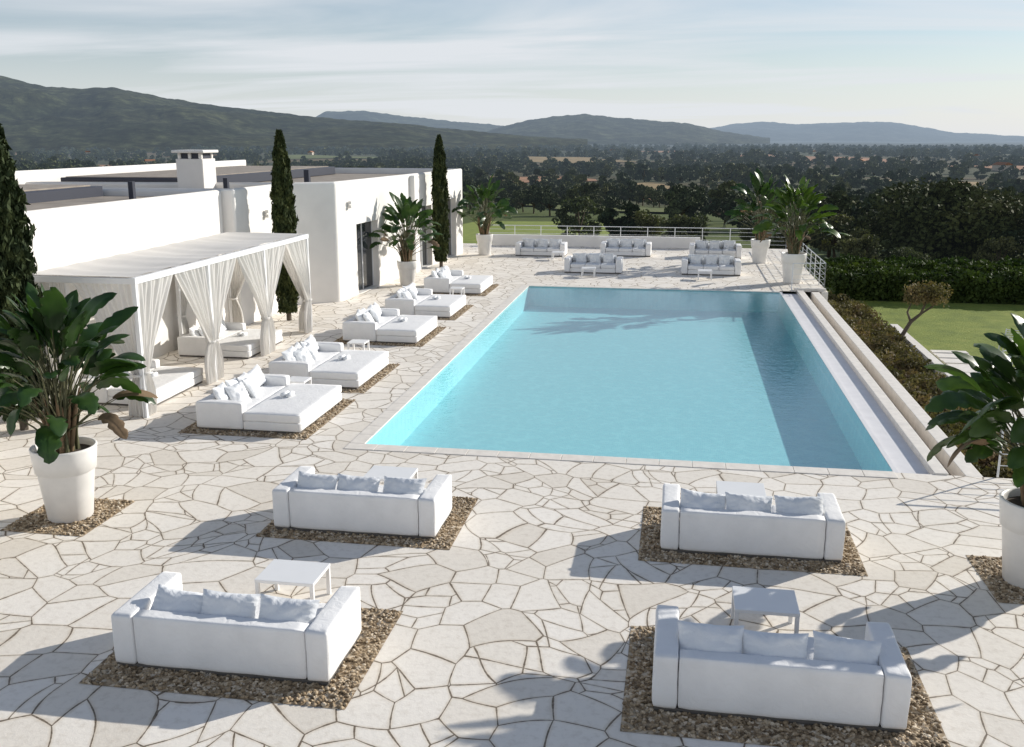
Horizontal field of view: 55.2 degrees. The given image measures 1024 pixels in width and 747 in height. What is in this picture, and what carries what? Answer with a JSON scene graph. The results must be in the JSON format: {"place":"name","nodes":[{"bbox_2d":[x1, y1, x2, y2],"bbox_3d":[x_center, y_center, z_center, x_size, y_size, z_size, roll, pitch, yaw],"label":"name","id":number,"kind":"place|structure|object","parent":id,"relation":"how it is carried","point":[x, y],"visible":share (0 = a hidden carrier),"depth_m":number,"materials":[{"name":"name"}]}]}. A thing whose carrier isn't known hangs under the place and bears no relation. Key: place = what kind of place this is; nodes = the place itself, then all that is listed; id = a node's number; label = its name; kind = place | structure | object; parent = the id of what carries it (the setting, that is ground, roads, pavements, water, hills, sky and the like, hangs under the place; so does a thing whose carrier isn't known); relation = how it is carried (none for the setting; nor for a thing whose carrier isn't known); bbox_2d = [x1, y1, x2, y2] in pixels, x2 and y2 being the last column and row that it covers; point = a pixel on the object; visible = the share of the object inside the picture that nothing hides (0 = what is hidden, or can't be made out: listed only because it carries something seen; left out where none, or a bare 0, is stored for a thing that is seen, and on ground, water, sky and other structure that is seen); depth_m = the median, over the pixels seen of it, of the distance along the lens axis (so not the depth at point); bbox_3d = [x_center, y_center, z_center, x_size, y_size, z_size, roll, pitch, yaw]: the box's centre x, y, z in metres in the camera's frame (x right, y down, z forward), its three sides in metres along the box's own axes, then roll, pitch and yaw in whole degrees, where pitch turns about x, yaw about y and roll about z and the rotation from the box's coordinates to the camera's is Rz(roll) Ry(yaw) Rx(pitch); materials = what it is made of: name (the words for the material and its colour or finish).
{"place":"outdoors","nodes":[
{"label":"outdoors","id":0,"kind":"place"},
{"bbox_2d":[0,76,587,153],"bbox_3d":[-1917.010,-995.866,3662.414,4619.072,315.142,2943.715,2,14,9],"label":"wooded hills","id":1,"kind":"structure","parent":0,"point":[34,116],"depth_m":2815.57,"materials":[{"name":"green plant"}]},
{"bbox_2d":[269,155,374,159],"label":"farm field","id":2,"kind":"structure","parent":0,"point":[306,156],"depth_m":1746.48,"materials":[{"name":"beige soil"}]},
{"bbox_2d":[316,111,501,131],"bbox_3d":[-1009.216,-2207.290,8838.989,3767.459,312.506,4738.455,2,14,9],"label":"wooded hills","id":3,"kind":"structure","parent":0,"point":[371,116],"depth_m":8196.74,"materials":[{"name":"grey plant"}]},
{"bbox_2d":[0,243,1023,746],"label":"stone terrace","id":4,"kind":"structure","parent":0,"point":[532,597],"depth_m":13.76,"materials":[{"name":"stone"}]},
{"bbox_2d":[0,123,49,430],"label":"cypress tree","id":5,"kind":"object","parent":4,"relation":"on","point":[18,268],"visible":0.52,"depth_m":19.65,"materials":[{"name":"green plant"}]},
{"bbox_2d":[0,498,134,535],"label":"gravel bed","id":6,"kind":"object","parent":4,"relation":"on","point":[38,521],"visible":0.77,"depth_m":15.70,"materials":[{"name":"brown gravel"}]},
{"bbox_2d":[0,282,157,523],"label":"potted strelitzia","id":7,"kind":"object","parent":6,"relation":"on","point":[63,455],"visible":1,"depth_m":15.33,"materials":[{"name":"green plant"}]},
{"bbox_2d":[79,359,203,405],"bbox_3d":[-9.037,0.058,23.698,2.126,0.823,2.448,2,14,9],"label":"outdoor daybed","id":8,"kind":"object","parent":4,"relation":"on","point":[170,382],"visible":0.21,"depth_m":23.48,"materials":[{"name":"white fabric"}]},
{"bbox_2d":[33,232,312,417],"bbox_3d":[-8.560,-1.749,26.310,2.920,3.118,10.270,2,14,9],"label":"curtained pergola","id":9,"kind":"object","parent":4,"relation":"on","point":[204,287],"visible":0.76,"depth_m":24.41,"materials":[{"name":"white fabric"}]},
{"bbox_2d":[177,318,282,358],"bbox_3d":[-8.187,-1.121,28.586,2.126,0.833,2.448,2,14,9],"label":"outdoor daybed","id":10,"kind":"object","parent":4,"relation":"on","point":[238,340],"visible":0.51,"depth_m":27.66,"materials":[{"name":"white fabric"}]},
{"bbox_2d":[0,150,462,422],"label":"white villa","id":11,"kind":"object","parent":4,"relation":"on","point":[78,215],"visible":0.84,"depth_m":35.17,"materials":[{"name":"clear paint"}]},
{"bbox_2d":[356,221,373,289],"bbox_3d":[-6.080,-4.755,39.576,0.071,2.729,2.298,3,14,13],"label":"glass door","id":12,"kind":"structure","parent":11,"relation":"in","point":[365,270],"depth_m":39.88,"materials":[{"name":"grey glass"}]},
{"bbox_2d":[421,206,427,265],"bbox_3d":[-4.343,-6.535,46.669,0.070,2.879,1.598,3,14,13],"label":"glass door","id":13,"kind":"structure","parent":11,"relation":"in","point":[424,252],"depth_m":47.20,"materials":[{"name":"grey glass"}]},
{"bbox_2d":[447,199,451,255],"bbox_3d":[-3.394,-7.516,50.544,0.070,2.979,1.598,3,14,13],"label":"glass door","id":14,"kind":"structure","parent":11,"relation":"in","point":[449,202],"depth_m":51.18,"materials":[{"name":"grey glass"}]},
{"bbox_2d":[79,602,402,709],"bbox_3d":[-3.163,3.294,11.928,3.163,0.075,2.316,2,14,9],"label":"gravel bed","id":15,"kind":"object","parent":4,"relation":"on","point":[338,691],"visible":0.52,"depth_m":11.11,"materials":[{"name":"beige gravel"}]},
{"bbox_2d":[111,571,360,684],"bbox_3d":[-3.242,2.925,11.696,2.634,0.851,1.213,2,14,9],"label":"outdoor sofa","id":16,"kind":"object","parent":15,"relation":"on","point":[164,620],"visible":1,"depth_m":11.22,"materials":[{"name":"white fabric"}]},
{"bbox_2d":[177,398,354,439],"bbox_3d":[-5.348,0.923,21.805,2.863,0.070,3.216,2,14,9],"label":"gravel bed","id":17,"kind":"object","parent":4,"relation":"on","point":[317,425],"visible":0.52,"depth_m":20.57,"materials":[{"name":"brown gravel"}]},
{"bbox_2d":[195,364,341,433],"bbox_3d":[-5.322,0.494,21.727,2.310,0.895,2.661,2,14,9],"label":"outdoor daybed","id":18,"kind":"object","parent":17,"relation":"on","point":[255,398],"visible":1,"depth_m":20.99,"materials":[{"name":"white fabric"}]},
{"bbox_2d":[269,128,298,320],"bbox_3d":[-7.545,-4.828,32.502,1.004,6.414,0.976,2,14,9],"label":"cypress tree","id":19,"kind":"object","parent":4,"relation":"on","point":[282,196],"visible":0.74,"depth_m":32.12,"materials":[{"name":"green plant"}]},
{"bbox_2d":[254,559,330,599],"bbox_3d":[-2.893,2.825,12.994,0.800,0.440,0.650,2,14,9],"label":"side table","id":20,"kind":"object","parent":4,"relation":"on","point":[276,572],"visible":0.8,"depth_m":12.90,"materials":[{"name":"white paint"}]},
{"bbox_2d":[290,376,311,383],"bbox_3d":[-5.124,0.323,23.498,0.500,0.400,0.500,2,14,9],"label":"side table","id":21,"kind":"object","parent":4,"relation":"on","point":[298,379],"visible":0.41,"depth_m":23.45,"materials":[{"name":"white paint"}]},
{"bbox_2d":[347,339,369,349],"bbox_3d":[-4.365,-0.724,27.860,0.500,0.400,0.500,2,14,9],"label":"side table","id":22,"kind":"object","parent":4,"relation":"on","point":[353,342],"visible":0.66,"depth_m":27.77,"materials":[{"name":"white paint"}]},
{"bbox_2d":[256,496,478,549],"bbox_3d":[-2.273,2.323,15.973,3.085,0.069,2.219,2,14,9],"label":"gravel bed","id":23,"kind":"object","parent":4,"relation":"on","point":[451,528],"visible":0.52,"depth_m":15.17,"materials":[{"name":"brown gravel"}]},
{"bbox_2d":[272,466,451,539],"bbox_3d":[-2.365,1.972,15.695,2.634,0.838,1.213,2,14,9],"label":"outdoor sofa","id":24,"kind":"object","parent":23,"relation":"on","point":[306,498],"visible":1,"depth_m":15.21,"materials":[{"name":"white fabric"}]},
{"bbox_2d":[363,465,417,480],"bbox_3d":[-2.078,1.910,16.804,0.800,0.440,0.650,2,14,9],"label":"side table","id":25,"kind":"object","parent":23,"relation":"on","point":[389,471],"visible":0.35,"depth_m":16.81,"materials":[{"name":"white paint"}]},
{"bbox_2d":[342,363,399,392],"bbox_3d":[-4.716,0.048,25.448,2.860,0.069,3.228,2,14,9],"label":"gravel bed","id":26,"kind":"object","parent":4,"relation":"on","point":[375,379],"visible":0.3,"depth_m":24.84,"materials":[{"name":"brown gravel"}]},
{"bbox_2d":[268,335,388,388],"bbox_3d":[-4.688,-0.387,25.369,2.310,0.908,2.661,2,14,9],"label":"outdoor daybed","id":27,"kind":"object","parent":26,"relation":"on","point":[331,363],"visible":0.94,"depth_m":24.70,"materials":[{"name":"white fabric"}]},
{"bbox_2d":[333,326,445,346],"bbox_3d":[-3.796,-1.218,30.721,2.862,0.070,3.203,2,14,9],"label":"gravel bed","id":28,"kind":"object","parent":4,"relation":"on","point":[429,337],"visible":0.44,"depth_m":29.54,"materials":[{"name":"brown gravel"}]},
{"bbox_2d":[342,302,436,343],"bbox_3d":[-3.771,-1.652,30.642,2.310,0.906,2.661,2,14,9],"label":"outdoor daybed","id":29,"kind":"object","parent":28,"relation":"on","point":[375,322],"visible":1,"depth_m":29.70,"materials":[{"name":"white fabric"}]},
{"bbox_2d":[368,192,442,285],"bbox_3d":[-4.397,-5.616,40.802,3.151,3.871,3.216,2,14,9],"label":"potted strelitzia","id":30,"kind":"object","parent":4,"relation":"on","point":[408,209],"visible":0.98,"depth_m":40.48,"materials":[{"name":"green plant"}]},
{"bbox_2d":[430,134,450,266],"bbox_3d":[-3.418,-8.069,46.223,0.951,6.312,0.967,-10,17,-37],"label":"cypress tree","id":31,"kind":"object","parent":4,"relation":"on","point":[440,194],"visible":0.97,"depth_m":45.96,"materials":[{"name":"green plant"}]},
{"bbox_2d":[437,304,473,319],"bbox_3d":[-3.066,-2.231,34.941,2.856,0.071,3.210,2,14,9],"label":"gravel bed","id":32,"kind":"object","parent":4,"relation":"on","point":[463,310],"visible":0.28,"depth_m":34.32,"materials":[{"name":"brown gravel"}]},
{"bbox_2d":[385,282,465,317],"bbox_3d":[-3.037,-2.666,34.861,2.310,0.908,2.661,2,14,9],"label":"outdoor daybed","id":33,"kind":"object","parent":32,"relation":"on","point":[411,299],"visible":0.94,"depth_m":33.98,"materials":[{"name":"white fabric"}]},
{"bbox_2d":[449,287,464,294],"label":"side table","id":34,"kind":"object","parent":4,"relation":"on","point":[456,288],"visible":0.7,"depth_m":37.65,"materials":[{"name":"white paint"}]},
{"bbox_2d":[433,284,499,295],"bbox_3d":[-2.178,-3.451,40.017,2.858,0.070,3.226,2,14,9],"label":"gravel bed","id":35,"kind":"object","parent":4,"relation":"on","point":[489,290],"visible":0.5,"depth_m":38.92,"materials":[{"name":"brown gravel"}]},
{"bbox_2d":[424,265,492,294],"bbox_3d":[-2.153,-3.883,39.943,2.310,0.902,2.661,2,14,9],"label":"outdoor daybed","id":36,"kind":"object","parent":35,"relation":"on","point":[444,279],"visible":0.95,"depth_m":38.93,"materials":[{"name":"white fabric"}]},
{"bbox_2d":[451,173,516,254],"bbox_3d":[-1.335,-8.342,51.338,3.300,4.255,3.622,13,19,43],"label":"potted strelitzia","id":37,"kind":"object","parent":4,"relation":"on","point":[484,237],"visible":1,"depth_m":51.20,"materials":[{"name":"green plant"}]},
{"bbox_2d":[515,238,566,256],"bbox_3d":[1.554,-6.691,51.630,2.634,0.906,1.213,2,14,9],"label":"outdoor sofa","id":38,"kind":"object","parent":4,"relation":"on","point":[535,247],"visible":0.94,"depth_m":51.31,"materials":[{"name":"white fabric"}]},
{"bbox_2d":[551,251,564,259],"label":"side table","id":39,"kind":"object","parent":4,"relation":"on","point":[553,252],"visible":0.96,"depth_m":49.59,"materials":[{"name":"white paint"}]},
{"bbox_2d":[581,267,595,277],"bbox_3d":[3.409,-4.525,43.692,0.600,0.400,0.600,2,14,9],"label":"side table","id":40,"kind":"object","parent":4,"relation":"on","point":[591,268],"visible":1,"depth_m":43.46,"materials":[{"name":"white paint"}]},
{"bbox_2d":[564,253,622,273],"bbox_3d":[3.774,-5.132,45.152,2.634,0.899,1.213,2,14,9],"label":"outdoor sofa","id":41,"kind":"object","parent":4,"relation":"on","point":[612,263],"visible":0.95,"depth_m":44.82,"materials":[{"name":"white fabric"}]},
{"bbox_2d":[600,238,651,256],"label":"outdoor sofa","id":42,"kind":"object","parent":4,"relation":"on","point":[631,247],"visible":0.98,"depth_m":51.25,"materials":[{"name":"white fabric"}]},
{"bbox_2d":[489,225,825,290],"bbox_3d":[5.637,-5.989,48.249,16.842,1.121,15.690,2,14,9],"label":"metal railing","id":43,"kind":"object","parent":4,"relation":"on","point":[810,263],"visible":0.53,"depth_m":54.82,"materials":[{"name":"metal"}]},
{"bbox_2d":[344,285,982,478],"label":"swimming pool","id":44,"kind":"structure","parent":4,"relation":"in","point":[801,382],"depth_m":26.48,"materials":[{"name":"liquid"}]},
{"bbox_2d":[698,269,711,279],"bbox_3d":[8.438,-4.326,42.865,0.600,0.400,0.600,2,14,9],"label":"side table","id":45,"kind":"object","parent":4,"relation":"on","point":[705,270],"visible":1,"depth_m":42.68,"materials":[{"name":"white paint"}]},
{"bbox_2d":[681,254,740,275],"bbox_3d":[9.034,-4.968,44.485,2.634,0.893,1.213,2,14,9],"label":"outdoor sofa","id":46,"kind":"object","parent":4,"relation":"on","point":[719,265],"visible":0.99,"depth_m":44.15,"materials":[{"name":"white fabric"}]},
{"bbox_2d":[689,240,741,258],"bbox_3d":[10.528,-6.471,50.748,2.634,0.891,1.213,2,14,9],"label":"outdoor sofa","id":47,"kind":"object","parent":4,"relation":"on","point":[718,247],"visible":0.95,"depth_m":50.45,"materials":[{"name":"white fabric"}]},
{"bbox_2d":[716,481,765,495],"bbox_3d":[3.738,2.092,16.045,0.770,0.440,0.650,2,14,9],"label":"side table","id":48,"kind":"object","parent":4,"relation":"on","point":[747,488],"visible":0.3,"depth_m":16.00,"materials":[{"name":"white paint"}]},
{"bbox_2d":[638,506,867,575],"bbox_3d":[3.612,2.533,15.104,3.236,0.072,2.214,2,14,9],"label":"gravel bed","id":49,"kind":"object","parent":4,"relation":"on","point":[851,563],"visible":0.42,"depth_m":14.31,"materials":[{"name":"brown gravel"}]},
{"bbox_2d":[660,483,845,562],"bbox_3d":[3.596,2.157,14.860,2.634,0.867,1.213,2,14,9],"label":"outdoor sofa","id":50,"kind":"object","parent":49,"relation":"on","point":[784,527],"visible":1,"depth_m":14.37,"materials":[{"name":"white fabric"}]},
{"bbox_2d":[723,168,800,262],"bbox_3d":[12.278,-7.683,47.861,3.805,4.595,3.691,2,14,9],"label":"potted strelitzia","id":51,"kind":"object","parent":4,"relation":"on","point":[763,190],"visible":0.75,"depth_m":47.92,"materials":[{"name":"green plant"}]},
{"bbox_2d":[731,586,799,633],"bbox_3d":[3.140,3.016,12.199,0.770,0.440,0.650,2,14,9],"label":"side table","id":52,"kind":"object","parent":4,"relation":"on","point":[767,601],"visible":0.84,"depth_m":12.07,"materials":[{"name":"white paint"}]},
{"bbox_2d":[620,626,950,746],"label":"gravel bed","id":53,"kind":"object","parent":4,"relation":"on","point":[640,714],"visible":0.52,"depth_m":10.27,"materials":[{"name":"beige gravel"}]},
{"bbox_2d":[652,605,911,732],"bbox_3d":[2.891,3.140,10.806,2.634,0.848,1.213,2,14,9],"label":"outdoor sofa","id":54,"kind":"object","parent":53,"relation":"on","point":[825,679],"visible":1,"depth_m":10.33,"materials":[{"name":"white fabric"}]},
{"bbox_2d":[751,173,849,283],"bbox_3d":[11.907,-6.141,41.494,3.700,4.570,3.523,-8,16,-31],"label":"potted strelitzia","id":55,"kind":"object","parent":4,"relation":"on","point":[806,203],"visible":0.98,"depth_m":41.12,"materials":[{"name":"green plant"}]},
{"bbox_2d":[794,287,825,290],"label":"terrace wall","id":56,"kind":"structure","parent":4,"relation":"on","point":[811,289],"depth_m":39.58,"materials":[{"name":"stone"}]},
{"bbox_2d":[966,555,1023,603],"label":"gravel bed","id":57,"kind":"object","parent":4,"relation":"on","point":[988,569],"visible":0.7,"depth_m":13.66,"materials":[{"name":"brown gravel"}]},
{"bbox_2d":[923,313,1023,589],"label":"potted strelitzia","id":58,"kind":"object","parent":57,"relation":"on","point":[999,378],"visible":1,"depth_m":13.22,"materials":[{"name":"green plant"}]},
{"bbox_2d":[996,418,1018,476],"bbox_3d":[10.570,1.409,17.433,3.540,1.121,0.040,2,14,9],"label":"metal railing","id":59,"kind":"object","parent":4,"relation":"on","point":[999,461],"visible":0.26,"depth_m":17.77,"materials":[{"name":"metal"}]},
{"bbox_2d":[0,0,1023,135],"label":"sky","id":60,"kind":"structure","parent":0,"point":[955,66],"materials":[{"name":"blue"}]},
{"bbox_2d":[32,141,1023,467],"bbox_3d":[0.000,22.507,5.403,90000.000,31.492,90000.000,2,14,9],"label":"countryside ground","id":61,"kind":"structure","parent":0,"point":[718,229],"depth_m":652.72,"materials":[{"name":"green plant"}]},
{"bbox_2d":[144,159,154,162],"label":"farmhouse","id":62,"kind":"object","parent":61,"relation":"on","point":[147,160],"visible":0.38,"depth_m":1461.73,"materials":[{"name":"tile"}]},
{"bbox_2d":[9,142,1023,165],"bbox_3d":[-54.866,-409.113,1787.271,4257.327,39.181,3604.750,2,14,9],"label":"oak woodland","id":63,"kind":"object","parent":61,"relation":"on","point":[253,157],"visible":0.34,"depth_m":1713.19,"materials":[{"name":"green plant"}]},
{"bbox_2d":[11,153,1023,192],"bbox_3d":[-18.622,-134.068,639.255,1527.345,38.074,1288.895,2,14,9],"label":"oak woodland","id":64,"kind":"object","parent":61,"relation":"on","point":[847,177],"visible":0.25,"depth_m":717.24,"materials":[{"name":"green plant"}]},
{"bbox_2d":[551,196,605,235],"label":"olive tree","id":65,"kind":"object","parent":61,"relation":"on","point":[576,206],"visible":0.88,"depth_m":96.41,"materials":[{"name":"green plant"}]},
{"bbox_2d":[627,209,668,235],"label":"olive tree","id":66,"kind":"object","parent":61,"relation":"on","point":[643,218],"visible":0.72,"depth_m":89.94,"materials":[{"name":"green plant"}]},
{"bbox_2d":[664,213,710,240],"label":"olive tree","id":67,"kind":"object","parent":61,"relation":"on","point":[702,218],"visible":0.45,"depth_m":87.50,"materials":[{"name":"green plant"}]},
{"bbox_2d":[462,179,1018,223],"bbox_3d":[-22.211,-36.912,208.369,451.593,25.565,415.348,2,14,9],"label":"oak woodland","id":68,"kind":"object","parent":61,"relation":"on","point":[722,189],"visible":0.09,"depth_m":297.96,"materials":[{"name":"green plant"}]},
{"bbox_2d":[462,179,1023,228],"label":"oak woodland","id":69,"kind":"object","parent":61,"relation":"on","point":[551,199],"visible":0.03,"depth_m":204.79,"materials":[{"name":"green plant"}]},
{"bbox_2d":[735,209,782,240],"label":"olive tree","id":70,"kind":"object","parent":61,"relation":"on","point":[749,234],"visible":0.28,"depth_m":93.66,"materials":[{"name":"green plant"}]},
{"bbox_2d":[598,183,994,256],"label":"olive grove","id":71,"kind":"object","parent":61,"relation":"on","point":[840,199],"visible":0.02,"depth_m":90.14,"materials":[{"name":"green plant"}]},
{"bbox_2d":[779,216,832,252],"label":"olive tree","id":72,"kind":"object","parent":61,"relation":"on","point":[814,243],"visible":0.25,"depth_m":82.36,"materials":[{"name":"green plant"}]},
{"bbox_2d":[810,213,854,257],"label":"olive tree","id":73,"kind":"object","parent":61,"relation":"on","point":[834,221],"visible":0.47,"depth_m":82.95,"materials":[{"name":"green plant"}]},
{"bbox_2d":[658,203,1019,256],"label":"olive grove","id":74,"kind":"object","parent":61,"relation":"on","point":[676,219],"depth_m":86.74,"materials":[{"name":"green plant"}]},
{"bbox_2d":[835,227,882,260],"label":"olive tree","id":75,"kind":"object","parent":61,"relation":"on","point":[860,244],"visible":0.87,"depth_m":69.37,"materials":[{"name":"green plant"}]},
{"bbox_2d":[765,207,1019,254],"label":"olive grove","id":76,"kind":"object","parent":61,"relation":"on","point":[779,243],"depth_m":85.63,"materials":[{"name":"green plant"}]},
{"bbox_2d":[890,246,931,259],"bbox_3d":[24.134,-6.609,60.090,2.615,2.572,2.545,-2,14,-8],"label":"olive tree","id":77,"kind":"object","parent":61,"relation":"on","point":[906,252],"visible":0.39,"depth_m":59.26,"materials":[{"name":"green plant"}]},
{"bbox_2d":[815,253,1023,280],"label":"hedge","id":78,"kind":"object","parent":61,"relation":"on","point":[952,261],"visible":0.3,"depth_m":55.74,"materials":[{"name":"green plant"}]},
{"bbox_2d":[819,258,1023,304],"bbox_3d":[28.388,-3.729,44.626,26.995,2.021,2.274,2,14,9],"label":"hedge","id":79,"kind":"object","parent":61,"relation":"on","point":[888,282],"visible":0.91,"depth_m":45.47,"materials":[{"name":"green plant"}]},
{"bbox_2d":[827,291,1018,478],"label":"garden shrubs","id":80,"kind":"object","parent":61,"relation":"on","point":[879,339],"visible":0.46,"depth_m":32.00,"materials":[{"name":"green plant"}]},
{"bbox_2d":[898,277,952,345],"bbox_3d":[14.827,-2.134,35.166,1.809,2.548,1.665,2,14,9],"label":"garden tree","id":81,"kind":"object","parent":61,"relation":"on","point":[931,293],"visible":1,"depth_m":34.83,"materials":[{"name":"green plant"}]},
{"bbox_2d":[838,177,1023,261],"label":"oak tree","id":82,"kind":"object","parent":61,"relation":"on","point":[973,216],"visible":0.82,"depth_m":72.81,"materials":[{"name":"green plant"}]},
{"bbox_2d":[889,324,1023,445],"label":"garden path with steps","id":83,"kind":"structure","parent":61,"relation":"on","point":[948,357],"depth_m":33.37,"materials":[{"name":"stone"}]},
{"bbox_2d":[972,236,1023,262],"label":"olive tree","id":84,"kind":"object","parent":61,"relation":"on","point":[999,243],"visible":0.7,"depth_m":65.69,"materials":[{"name":"green plant"}]},
{"bbox_2d":[992,162,1012,170],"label":"farmhouse","id":85,"kind":"object","parent":61,"relation":"on","point":[996,166],"visible":0.54,"depth_m":879.25,"materials":[{"name":"tile"}]},
{"bbox_2d":[463,221,610,243],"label":"lawn","id":86,"kind":"structure","parent":0,"point":[470,230],"depth_m":145.78,"materials":[{"name":"green plant"}]},
{"bbox_2d":[490,176,596,182],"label":"farm field","id":87,"kind":"structure","parent":0,"point":[524,179],"depth_m":751.83,"materials":[{"name":"soil"}]},
{"bbox_2d":[529,157,635,162],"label":"farm field","id":88,"kind":"structure","parent":0,"point":[561,159],"depth_m":1511.13,"materials":[{"name":"beige soil"}]},
{"bbox_2d":[492,234,699,248],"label":"terrace wall","id":89,"kind":"structure","parent":0,"point":[596,241],"depth_m":55.54,"materials":[{"name":"white paint"}]},
{"bbox_2d":[551,205,663,211],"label":"farm field","id":90,"kind":"structure","parent":0,"point":[651,209],"depth_m":238.12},
{"bbox_2d":[487,114,769,144],"bbox_3d":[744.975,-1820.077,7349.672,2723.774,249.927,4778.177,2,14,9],"label":"wooded hills","id":91,"kind":"structure","parent":0,"point":[600,130],"depth_m":6329.20,"materials":[{"name":"plant"}]},
{"bbox_2d":[637,183,669,188],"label":"farm field","id":92,"kind":"structure","parent":0,"point":[654,185],"depth_m":571.42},
{"bbox_2d":[718,154,911,161],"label":"farm field","id":93,"kind":"structure","parent":0,"point":[811,157],"depth_m":1677.46,"materials":[{"name":"soil"}]},
{"bbox_2d":[711,122,1023,141],"bbox_3d":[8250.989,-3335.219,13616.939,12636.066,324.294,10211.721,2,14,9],"label":"distant mountain range","id":94,"kind":"structure","parent":0,"point":[855,131],"depth_m":11761.69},
{"bbox_2d":[866,179,984,184],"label":"farm field","id":95,"kind":"structure","parent":0,"point":[973,183],"depth_m":688.79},
{"bbox_2d":[855,300,1023,443],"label":"lawn","id":96,"kind":"structure","parent":0,"point":[960,326],"depth_m":40.64,"materials":[{"name":"green plant"}]},
{"bbox_2d":[952,166,1023,169],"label":"farm field","id":97,"kind":"structure","parent":0,"point":[1019,167],"depth_m":932.38,"materials":[{"name":"soil"}]},
{"bbox_2d":[998,328,1022,351],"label":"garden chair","id":98,"kind":"object","parent":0,"point":[1009,336],"visible":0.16,"depth_m":33.98,"materials":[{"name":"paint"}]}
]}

